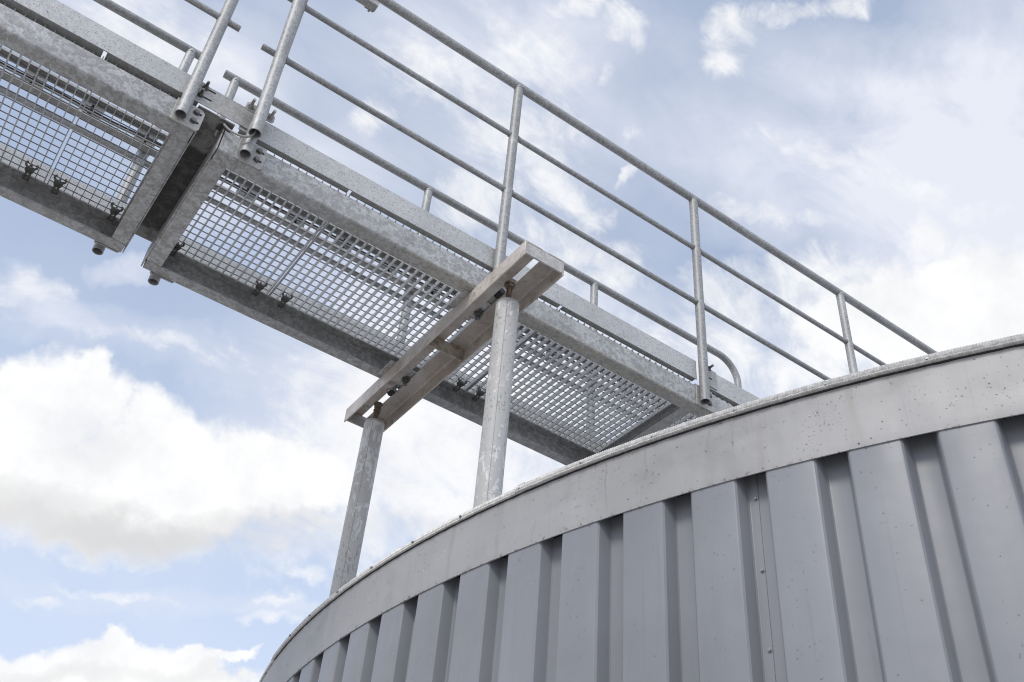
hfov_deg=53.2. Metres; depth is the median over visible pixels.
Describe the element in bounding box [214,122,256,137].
pole cable
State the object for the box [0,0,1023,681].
sky
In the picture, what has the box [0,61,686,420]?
tray cable
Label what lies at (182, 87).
handrail
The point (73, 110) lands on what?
cable tray
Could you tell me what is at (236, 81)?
handrail
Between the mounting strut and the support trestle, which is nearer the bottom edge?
the support trestle
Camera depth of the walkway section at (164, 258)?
3.96 m
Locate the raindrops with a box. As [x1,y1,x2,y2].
[275,374,990,679]
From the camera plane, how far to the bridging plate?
3.56 m
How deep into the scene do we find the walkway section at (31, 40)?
3.40 m
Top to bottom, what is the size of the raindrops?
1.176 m
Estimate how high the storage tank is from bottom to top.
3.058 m
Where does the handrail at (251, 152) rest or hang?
attached to the walkway section at (164, 258)
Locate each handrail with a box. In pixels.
[0,0,201,254]
[0,0,240,131]
[148,70,741,450]
[195,0,936,412]
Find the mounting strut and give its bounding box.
[355,0,380,12]
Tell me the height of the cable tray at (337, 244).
0.118 m
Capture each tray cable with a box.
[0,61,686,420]
[0,63,685,421]
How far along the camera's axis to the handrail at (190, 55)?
3.90 m
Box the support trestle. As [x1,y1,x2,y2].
[329,240,563,596]
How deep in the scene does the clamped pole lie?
3.49 m
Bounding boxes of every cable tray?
[0,46,167,155]
[213,168,694,419]
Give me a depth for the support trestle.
3.78 m
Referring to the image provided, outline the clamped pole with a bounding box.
[245,0,304,137]
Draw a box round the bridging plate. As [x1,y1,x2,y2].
[135,105,234,241]
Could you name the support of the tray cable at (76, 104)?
in the cable tray at (337, 244)
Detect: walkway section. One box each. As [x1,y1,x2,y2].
[0,2,196,252]
[141,129,734,465]
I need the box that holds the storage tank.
[259,333,1023,681]

